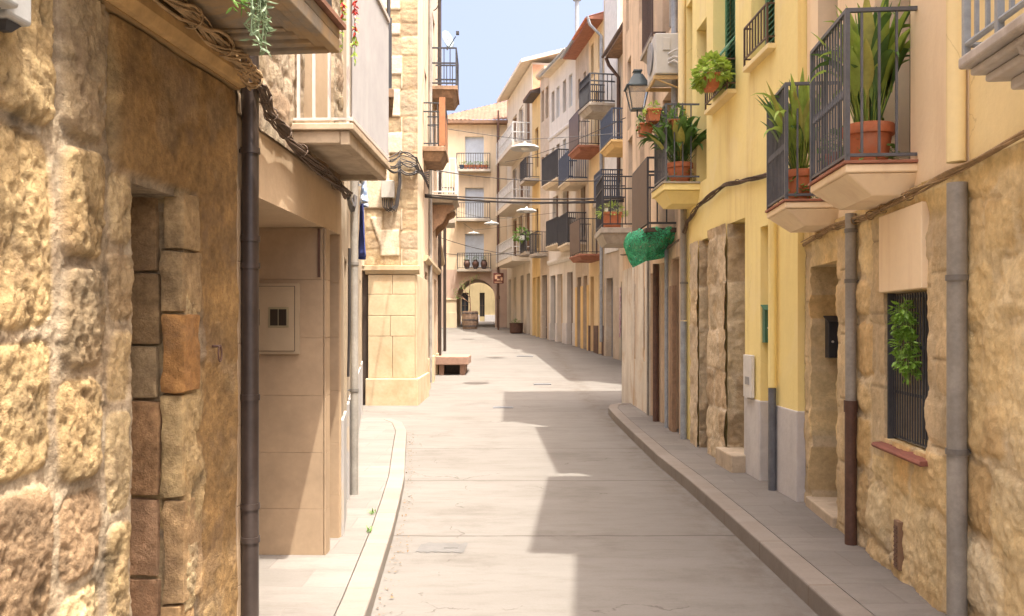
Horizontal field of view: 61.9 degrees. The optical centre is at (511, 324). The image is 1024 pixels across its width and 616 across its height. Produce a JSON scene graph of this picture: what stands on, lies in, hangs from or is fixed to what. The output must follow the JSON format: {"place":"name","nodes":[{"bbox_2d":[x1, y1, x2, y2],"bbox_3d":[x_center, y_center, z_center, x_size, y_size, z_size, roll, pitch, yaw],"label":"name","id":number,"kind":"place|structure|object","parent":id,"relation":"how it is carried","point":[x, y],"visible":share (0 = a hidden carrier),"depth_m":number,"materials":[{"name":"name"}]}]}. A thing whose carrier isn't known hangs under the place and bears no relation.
{"place":"outdoors","nodes":[
{"label":"outdoors","id":0,"kind":"place"},
{"bbox_2d":[259,419,394,615],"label":"pavement","id":1,"kind":"structure","parent":0,"point":[303,585],"depth_m":5.60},
{"bbox_2d":[441,0,603,119],"label":"sky","id":2,"kind":"structure","parent":0,"point":[493,37],"materials":[{"name":"blue"}]},
{"bbox_2d":[361,321,817,615],"bbox_3d":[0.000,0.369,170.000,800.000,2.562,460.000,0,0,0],"label":"road","id":3,"kind":"structure","parent":0,"point":[563,494],"depth_m":7.48,"materials":[{"name":"concrete"}]},
{"bbox_2d":[0,0,346,615],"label":"house","id":4,"kind":"structure","parent":3,"relation":"on","point":[119,301],"depth_m":3.05,"materials":[{"name":"stone"}]},
{"bbox_2d":[0,0,30,32],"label":"junction box","id":5,"kind":"object","parent":4,"relation":"attached to","point":[15,15],"visible":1,"depth_m":2.36,"materials":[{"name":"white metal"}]},
{"bbox_2d":[153,0,263,90],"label":"cable bundle","id":6,"kind":"object","parent":4,"relation":"attached to","point":[186,10],"visible":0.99,"depth_m":3.61,"materials":[{"name":"brown rubber"}]},
{"bbox_2d":[212,345,222,361],"bbox_3d":[-1.318,0.130,3.765,0.071,0.078,0.041,0,0,0],"label":"tether ring","id":7,"kind":"object","parent":4,"relation":"attached to","point":[219,347],"visible":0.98,"depth_m":3.76,"materials":[{"name":"brown metal"}]},
{"bbox_2d":[226,0,254,15],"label":"trailing plant","id":8,"kind":"object","parent":4,"relation":"on","point":[235,3],"visible":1,"depth_m":2.62,"materials":[{"name":"green plant"}]},
{"bbox_2d":[239,0,277,55],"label":"trailing plant","id":9,"kind":"object","parent":4,"relation":"on","point":[262,14],"visible":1,"depth_m":2.77,"materials":[{"name":"green plant"}]},
{"bbox_2d":[232,0,389,615],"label":"house","id":10,"kind":"structure","parent":3,"relation":"on","point":[288,229],"depth_m":5.70,"materials":[{"name":"beige paint"}]},
{"bbox_2d":[256,78,352,199],"bbox_3d":[-1.212,-1.037,5.122,0.115,0.267,2.156,0,0,0],"label":"cable bundle","id":11,"kind":"object","parent":10,"relation":"attached to","point":[283,129],"visible":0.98,"depth_m":4.75,"materials":[{"name":"black rubber"}]},
{"bbox_2d":[339,0,346,52],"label":"pepper string","id":12,"kind":"object","parent":10,"relation":"hanging from","point":[343,4],"visible":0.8,"depth_m":4.86,"materials":[{"name":"red plant"}]},
{"bbox_2d":[349,0,358,65],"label":"pepper string","id":13,"kind":"object","parent":10,"relation":"hanging from","point":[354,38],"visible":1,"depth_m":4.86,"materials":[{"name":"red plant"}]},
{"bbox_2d":[341,0,393,535],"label":"house","id":14,"kind":"structure","parent":3,"relation":"on","point":[351,351],"depth_m":7.74,"materials":[{"name":"beige paint"}]},
{"bbox_2d":[347,181,361,212],"bbox_3d":[-1.977,-1.743,11.130,0.058,1.651,9.888,0,0,-9],"label":"cable bundle","id":15,"kind":"object","parent":14,"relation":"attached to","point":[352,208],"visible":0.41,"depth_m":7.12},
{"bbox_2d":[358,203,365,259],"bbox_3d":[-1.588,-1.013,9.028,0.085,0.635,0.611,0,0,-10],"label":"hanging towel","id":16,"kind":"object","parent":14,"relation":"hanging from","point":[361,250],"visible":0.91,"depth_m":8.80,"materials":[{"name":"blue fabric"}]},
{"bbox_2d":[359,181,368,206],"bbox_3d":[-1.536,-1.393,8.846,0.095,0.315,0.577,0,0,-9],"label":"hanging towel","id":17,"kind":"object","parent":14,"relation":"hanging from","point":[363,197],"visible":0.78,"depth_m":8.65,"materials":[{"name":"fabric"}]},
{"bbox_2d":[335,418,406,615],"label":"kerb","id":18,"kind":"structure","parent":3,"relation":"on","point":[360,595],"depth_m":6.04,"materials":[{"name":"stone"}]},
{"bbox_2d":[362,0,428,405],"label":"house","id":19,"kind":"structure","parent":3,"relation":"on","point":[394,322],"depth_m":17.39,"materials":[{"name":"stone"}]},
{"bbox_2d":[362,271,368,404],"bbox_3d":[-2.993,0.286,17.560,0.122,2.729,0.280,0,0,0],"label":"door","id":20,"kind":"structure","parent":19,"relation":"in","point":[365,294],"depth_m":17.42,"materials":[{"name":"brown wood"}]},
{"bbox_2d":[381,161,400,211],"bbox_3d":[-2.444,-2.788,17.290,0.402,1.037,0.120,0,0,0],"label":"junction box","id":21,"kind":"object","parent":19,"relation":"attached to","point":[388,189],"visible":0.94,"depth_m":17.26,"materials":[{"name":"white plastic"}]},
{"bbox_2d":[387,150,428,188],"bbox_3d":[-2.000,-3.265,18.125,0.397,0.596,3.544,0,0,8],"label":"cable bundle","id":22,"kind":"object","parent":19,"relation":"attached to","point":[422,173],"visible":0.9,"depth_m":17.27,"materials":[{"name":"black rubber"}]},
{"bbox_2d":[375,436,418,615],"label":"leaf litter","id":23,"kind":"object","parent":3,"relation":"on","point":[399,533],"visible":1,"depth_m":6.34,"materials":[{"name":"brown plant"}]},
{"bbox_2d":[422,0,459,389],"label":"house","id":24,"kind":"structure","parent":3,"relation":"on","point":[440,100],"depth_m":22.53,"materials":[{"name":"beige paint"}]},
{"bbox_2d":[433,127,433,193],"bbox_3d":[-2.178,-4.525,23.283,0.040,2.002,0.560,0,0,-2],"label":"window","id":25,"kind":"structure","parent":24,"relation":"in","point":[433,127],"depth_m":23.54,"materials":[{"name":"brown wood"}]},
{"bbox_2d":[442,31,458,49],"bbox_3d":[-1.621,-7.556,22.653,0.454,0.512,0.442,0,0,0],"label":"satellite dish","id":26,"kind":"object","parent":24,"relation":"attached to","point":[448,39],"visible":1,"depth_m":22.69,"materials":[{"name":"white metal"}]},
{"bbox_2d":[428,169,598,181],"bbox_3d":[-0.118,-3.273,18.650,4.636,0.752,0.022,0,0,36],"label":"overhead cable","id":27,"kind":"object","parent":24,"relation":"attached to","point":[516,179],"visible":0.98,"depth_m":18.46,"materials":[{"name":"black rubber"}]},
{"bbox_2d":[431,126,621,151],"bbox_3d":[1.156,-4.589,21.000,6.555,0.632,0.720,0,0,0],"label":"suspended lamp","id":28,"kind":"object","parent":24,"relation":"hanging from","point":[524,146],"visible":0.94,"depth_m":20.99,"materials":[{"name":"white metal"}]},
{"bbox_2d":[416,542,467,552],"bbox_3d":[-0.515,1.646,6.295,0.370,0.001,0.308,0,0,0],"label":"road patch","id":29,"kind":"object","parent":3,"relation":"on","point":[430,547],"visible":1,"depth_m":6.26,"materials":[{"name":"beige concrete"}]},
{"bbox_2d":[443,228,445,350],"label":"house","id":30,"kind":"structure","parent":3,"relation":"on","point":[444,294],"depth_m":33.16,"materials":[{"name":"beige"}]},
{"bbox_2d":[442,238,527,255],"bbox_3d":[0.095,-3.179,35.585,3.576,1.054,12.422,0,0,23],"label":"overhead cable","id":31,"kind":"object","parent":30,"relation":"attached to","point":[485,250],"visible":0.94,"depth_m":33.01,"materials":[{"name":"black rubber"}]},
{"bbox_2d":[441,40,454,352],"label":"house","id":32,"kind":"structure","parent":3,"relation":"on","point":[451,223],"depth_m":32.01,"materials":[{"name":"beige paint"}]},
{"bbox_2d":[444,543,458,547],"bbox_3d":[-0.449,1.654,6.330,0.100,0.024,0.120,0,0,0],"label":"road cover","id":33,"kind":"object","parent":3,"relation":"on","point":[451,545],"visible":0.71,"depth_m":6.33,"materials":[{"name":"white metal"}]},
{"bbox_2d":[435,355,470,374],"bbox_3d":[-1.730,1.207,25.250,0.960,0.560,1.700,0,0,0],"label":"stone bench","id":34,"kind":"object","parent":3,"relation":"on","point":[452,364],"visible":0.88,"depth_m":24.52,"materials":[{"name":"brown stone"}]},
{"bbox_2d":[462,311,478,328],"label":"barrel planter","id":35,"kind":"object","parent":3,"relation":"on","point":[469,319],"visible":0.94,"depth_m":49.21,"materials":[{"name":"brown wood"}]},
{"bbox_2d":[455,274,478,310],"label":"tree","id":36,"kind":"object","parent":35,"relation":"on","point":[463,287],"visible":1,"depth_m":49.76,"materials":[{"name":"green plant"}]},
{"bbox_2d":[442,100,507,327],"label":"house","id":37,"kind":"structure","parent":3,"relation":"on","point":[467,146],"depth_m":51.40,"materials":[{"name":"paint"}]},
{"bbox_2d":[465,256,468,268],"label":"flower pot","id":38,"kind":"object","parent":37,"relation":"on","point":[466,264],"visible":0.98,"depth_m":50.90,"materials":[{"name":"brown ceramic"}]},
{"bbox_2d":[472,256,478,268],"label":"flower pot","id":39,"kind":"object","parent":37,"relation":"on","point":[474,263],"visible":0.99,"depth_m":50.92,"materials":[{"name":"brown ceramic"}]},
{"bbox_2d":[481,256,486,268],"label":"flower pot","id":40,"kind":"object","parent":37,"relation":"on","point":[484,263],"visible":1,"depth_m":50.92,"materials":[{"name":"brown ceramic"}]},
{"bbox_2d":[461,283,494,320],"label":"house","id":41,"kind":"structure","parent":3,"relation":"on","point":[482,296],"depth_m":60.00,"materials":[{"name":"beige paint"}]},
{"bbox_2d":[461,293,467,316],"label":"window","id":42,"kind":"structure","parent":41,"relation":"in","point":[464,304],"depth_m":60.18,"materials":[{"name":"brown wood"}]},
{"bbox_2d":[480,293,484,316],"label":"window","id":43,"kind":"structure","parent":41,"relation":"in","point":[482,295],"depth_m":60.18,"materials":[{"name":"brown wood"}]},
{"bbox_2d":[493,110,503,329],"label":"drainpipe","id":44,"kind":"object","parent":3,"relation":"on","point":[498,278],"visible":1,"depth_m":48.55,"materials":[{"name":"metal"}]},
{"bbox_2d":[509,318,522,332],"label":"round planter","id":45,"kind":"object","parent":3,"relation":"on","point":[517,327],"visible":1,"depth_m":45.01,"materials":[{"name":"brown wood"}]},
{"bbox_2d":[519,87,539,336],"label":"house","id":46,"kind":"structure","parent":3,"relation":"on","point":[532,96],"depth_m":42.55,"materials":[{"name":"paint"}]},
{"bbox_2d":[512,225,528,242],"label":"planter box","id":47,"kind":"object","parent":46,"relation":"hanging from","point":[522,238],"visible":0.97,"depth_m":41.99,"materials":[{"name":"white paint"}]},
{"bbox_2d":[496,0,580,334],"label":"house","id":48,"kind":"structure","parent":3,"relation":"on","point":[522,82],"depth_m":46.10,"materials":[{"name":"grey paint"}]},
{"bbox_2d":[466,224,519,234],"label":"suspended lamp","id":49,"kind":"object","parent":48,"relation":"hanging from","point":[473,233],"visible":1,"depth_m":45.99,"materials":[{"name":"white metal"}]},
{"bbox_2d":[515,168,516,196],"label":"window","id":50,"kind":"structure","parent":48,"relation":"in","point":[516,168],"depth_m":48.53,"materials":[{"name":"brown wood"}]},
{"bbox_2d":[521,107,522,141],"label":"window","id":51,"kind":"structure","parent":48,"relation":"in","point":[522,107],"depth_m":46.53,"materials":[{"name":"white wood"}]},
{"bbox_2d":[521,215,522,232],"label":"window","id":52,"kind":"structure","parent":48,"relation":"in","point":[522,215],"depth_m":46.53,"materials":[{"name":"brown wood"}]},
{"bbox_2d":[528,155,529,196],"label":"window","id":53,"kind":"structure","parent":48,"relation":"in","point":[529,155],"depth_m":44.72,"materials":[{"name":"white wood"}]},
{"bbox_2d":[529,63,549,339],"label":"house","id":54,"kind":"structure","parent":3,"relation":"on","point":[543,255],"depth_m":40.96,"materials":[{"name":"beige paint"}]},
{"bbox_2d":[546,276,546,337],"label":"door","id":55,"kind":"structure","parent":54,"relation":"in","point":[546,276],"depth_m":41.18,"materials":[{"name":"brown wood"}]},
{"bbox_2d":[534,383,550,384],"bbox_3d":[0.792,1.569,22.300,0.450,0.024,0.300,0,0,0],"label":"road cover","id":56,"kind":"object","parent":3,"relation":"on","point":[542,383],"visible":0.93,"depth_m":22.28,"materials":[{"name":"metal"}]},
{"bbox_2d":[538,48,575,345],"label":"house","id":57,"kind":"structure","parent":3,"relation":"on","point":[558,72],"depth_m":37.87,"materials":[{"name":"beige paint"}]},
{"bbox_2d":[461,212,555,224],"bbox_3d":[-0.241,-4.844,39.000,4.483,0.630,0.700,0,0,0],"label":"suspended lamp","id":58,"kind":"object","parent":57,"relation":"hanging from","point":[491,222],"visible":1,"depth_m":38.99,"materials":[{"name":"white metal"}]},
{"bbox_2d":[556,196,557,216],"bbox_3d":[2.096,-4.800,38.777,0.040,2.052,0.431,0,0,-13],"label":"window","id":59,"kind":"structure","parent":57,"relation":"in","point":[557,196],"depth_m":38.95,"materials":[{"name":"brown paint"}]},
{"bbox_2d":[566,191,568,216],"bbox_3d":[2.466,-4.800,37.426,0.150,2.092,0.916,0,0,-13],"label":"window","id":60,"kind":"structure","parent":57,"relation":"in","point":[567,193],"depth_m":37.34,"materials":[{"name":"brown paint"}]},
{"bbox_2d":[572,273,572,322],"bbox_3d":[2.728,-0.458,36.854,0.080,3.576,0.813,0,0,-13],"label":"door","id":61,"kind":"structure","parent":57,"relation":"in","point":[572,273],"depth_m":37.18,"materials":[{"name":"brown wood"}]},
{"bbox_2d":[557,39,588,349],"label":"house","id":62,"kind":"structure","parent":3,"relation":"on","point":[577,50],"depth_m":34.64,"materials":[{"name":"paint"}]},
{"bbox_2d":[568,11,603,355],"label":"house","id":63,"kind":"structure","parent":3,"relation":"on","point":[591,29],"depth_m":32.31,"materials":[{"name":"beige paint"}]},
{"bbox_2d":[578,0,622,359],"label":"house","id":64,"kind":"structure","parent":3,"relation":"on","point":[613,21],"depth_m":30.10,"materials":[{"name":"grey paint"}]},
{"bbox_2d":[611,279,612,355],"bbox_3d":[3.693,-0.010,30.540,0.133,3.272,0.806,0,0,-11],"label":"door","id":65,"kind":"structure","parent":64,"relation":"in","point":[611,279],"depth_m":30.87,"materials":[{"name":"brown paint"}]},
{"bbox_2d":[593,22,622,360],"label":"house","id":66,"kind":"structure","parent":3,"relation":"on","point":[611,146],"depth_m":28.11,"materials":[{"name":"beige paint"}]},
{"bbox_2d":[470,198,582,212],"bbox_3d":[0.741,-4.099,29.000,6.043,0.630,0.700,0,0,0],"label":"suspended lamp","id":67,"kind":"object","parent":66,"relation":"hanging from","point":[526,209],"visible":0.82,"depth_m":28.96,"materials":[{"name":"white metal"}]},
{"bbox_2d":[595,0,682,433],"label":"house","id":68,"kind":"structure","parent":3,"relation":"on","point":[651,320],"depth_m":14.30,"materials":[{"name":"beige paint"}]},
{"bbox_2d":[425,194,623,203],"bbox_3d":[0.156,-2.764,18.650,4.818,0.489,0.034,0,0,26],"label":"overhead cable","id":69,"kind":"object","parent":68,"relation":"attached to","point":[433,196],"visible":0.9,"depth_m":18.56,"materials":[{"name":"black rubber"}]},
{"bbox_2d":[507,117,625,161],"bbox_3d":[0.897,-4.190,20.000,0.014,1.132,10.239,0,0,-12],"label":"overhead cable","id":70,"kind":"object","parent":68,"relation":"attached to","point":[571,141],"visible":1,"depth_m":18.19,"materials":[{"name":"black rubber"}]},
{"bbox_2d":[595,200,628,226],"bbox_3d":[1.931,-2.129,16.548,0.696,0.537,0.602,0,0,0],"label":"planter box","id":71,"kind":"object","parent":68,"relation":"on","point":[606,217],"visible":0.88,"depth_m":16.38,"materials":[{"name":"ceramic"}]},
{"bbox_2d":[623,69,647,121],"bbox_3d":[2.094,-3.619,14.000,0.478,1.091,0.400,0,0,0],"label":"street lantern","id":72,"kind":"object","parent":68,"relation":"attached to","point":[636,86],"visible":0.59,"depth_m":13.88,"materials":[{"name":"metal"}]},
{"bbox_2d":[623,226,674,266],"bbox_3d":[2.112,-1.137,12.862,0.834,0.545,1.587,0,0,0],"label":"debris netting","id":73,"kind":"object","parent":68,"relation":"hanging from","point":[646,249],"visible":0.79,"depth_m":12.42,"materials":[{"name":"green plastic"}]},
{"bbox_2d":[620,239,678,255],"bbox_3d":[2.278,-1.275,14.730,0.049,0.375,6.142,0,0,0],"label":"cable bundle","id":74,"kind":"object","parent":68,"relation":"attached to","point":[670,245],"visible":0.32,"depth_m":12.26,"materials":[{"name":"black rubber"}]},
{"bbox_2d":[646,33,677,91],"bbox_3d":[2.139,-3.585,11.914,0.422,0.770,0.792,0,0,0],"label":"air conditioner","id":75,"kind":"object","parent":68,"relation":"attached to","point":[662,61],"visible":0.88,"depth_m":11.62,"materials":[{"name":"white paint"}]},
{"bbox_2d":[636,0,806,501],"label":"house","id":76,"kind":"structure","parent":3,"relation":"on","point":[742,385],"depth_m":9.16,"materials":[{"name":"yellow paint"}]},
{"bbox_2d":[636,113,655,136],"bbox_3d":[1.731,-2.607,11.079,0.284,0.314,0.334,0,0,0],"label":"planter box","id":77,"kind":"object","parent":76,"relation":"attached to","point":[644,127],"visible":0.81,"depth_m":10.98,"materials":[{"name":"ceramic"}]},
{"bbox_2d":[642,100,663,123],"bbox_3d":[1.793,-2.714,10.889,0.290,0.288,0.334,0,0,0],"label":"planter box","id":78,"kind":"object","parent":76,"relation":"attached to","point":[653,114],"visible":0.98,"depth_m":10.78,"materials":[{"name":"ceramic"}]},
{"bbox_2d":[638,102,706,180],"bbox_3d":[2.127,-2.294,10.949,1.043,1.059,1.094,0,0,27],"label":"potted plant","id":79,"kind":"object","parent":76,"relation":"on","point":[682,134],"visible":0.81,"depth_m":10.83,"materials":[{"name":"green plant"}]},
{"bbox_2d":[659,103,691,130],"bbox_3d":[2.060,-2.617,10.786,0.428,0.367,0.435,0,0,0],"label":"plant","id":80,"kind":"object","parent":76,"relation":"hanging from","point":[671,122],"visible":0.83,"depth_m":10.72,"materials":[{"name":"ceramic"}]},
{"bbox_2d":[689,50,735,94],"bbox_3d":[2.172,-2.757,9.302,0.460,0.415,0.789,0,0,0],"label":"potted plant","id":81,"kind":"object","parent":76,"relation":"attached to","point":[709,81],"visible":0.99,"depth_m":9.16,"materials":[{"name":"plant"}]},
{"bbox_2d":[682,168,789,233],"bbox_3d":[2.358,-1.335,9.416,0.069,0.471,4.080,0,0,-2],"label":"cable bundle","id":82,"kind":"object","parent":76,"relation":"attached to","point":[711,195],"visible":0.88,"depth_m":9.71,"materials":[{"name":"black rubber"}]},
{"bbox_2d":[761,305,767,342],"bbox_3d":[2.572,-0.006,8.299,0.275,0.371,0.110,0,0,0],"label":"mailbox","id":83,"kind":"object","parent":76,"relation":"attached to","point":[764,323],"visible":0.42,"depth_m":8.28,"materials":[{"name":"green paint"}]},
{"bbox_2d":[608,403,873,615],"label":"kerb","id":84,"kind":"structure","parent":3,"relation":"on","point":[816,591],"depth_m":6.19,"materials":[{"name":"stone"}]},
{"bbox_2d":[765,0,1023,615],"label":"house","id":85,"kind":"structure","parent":3,"relation":"on","point":[875,447],"depth_m":4.94,"materials":[{"name":"stone"}]},
{"bbox_2d":[751,68,823,198],"bbox_3d":[2.174,-1.433,6.665,0.525,1.049,0.816,0,0,34],"label":"potted plant","id":86,"kind":"object","parent":85,"relation":"on","point":[800,102],"visible":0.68,"depth_m":6.55,"materials":[{"name":"green plant"}]},
{"bbox_2d":[817,126,843,170],"bbox_3d":[2.120,-1.115,5.550,0.272,0.340,0.316,0,0,0],"label":"potted plant","id":87,"kind":"object","parent":85,"relation":"on","point":[828,149],"visible":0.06,"depth_m":5.50,"materials":[{"name":"green plant"}]},
{"bbox_2d":[823,316,838,357],"bbox_3d":[2.776,0.104,7.105,0.330,0.351,0.110,0,0,0],"label":"mailbox","id":88,"kind":"object","parent":85,"relation":"attached to","point":[831,336],"visible":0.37,"depth_m":7.08,"materials":[{"name":"black metal"}]},
{"bbox_2d":[809,0,910,159],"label":"potted plant","id":89,"kind":"object","parent":85,"relation":"on","point":[870,82],"visible":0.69,"depth_m":5.12,"materials":[{"name":"green plant"}]},
{"bbox_2d":[887,297,924,387],"bbox_3d":[2.298,0.101,4.988,0.196,0.531,0.282,0,0,0],"label":"potted vine","id":90,"kind":"object","parent":85,"relation":"hanging from","point":[902,331],"visible":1,"depth_m":4.96,"materials":[{"name":"green plant"}]},
{"bbox_2d":[887,292,928,448],"bbox_3d":[2.483,0.263,5.037,0.290,0.915,0.673,0,0,5],"label":"window","id":91,"kind":"structure","parent":85,"relation":"in","point":[891,374],"depth_m":5.16,"materials":[{"name":"metal"}]},
{"bbox_2d":[800,130,1023,246],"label":"cable bundle","id":92,"kind":"object","parent":85,"relation":"attached to","point":[946,175],"visible":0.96,"depth_m":4.67,"materials":[{"name":"rubber"}]},
{"bbox_2d":[945,0,1023,615],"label":"house","id":93,"kind":"structure","parent":3,"relation":"on","point":[985,42],"depth_m":4.18,"materials":[{"name":"wood"},{"name":"tile"},{"name":"stone"}]},
{"bbox_2d":[618,404,945,615],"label":"pavement","id":94,"kind":"structure","parent":0,"point":[861,576],"depth_m":6.27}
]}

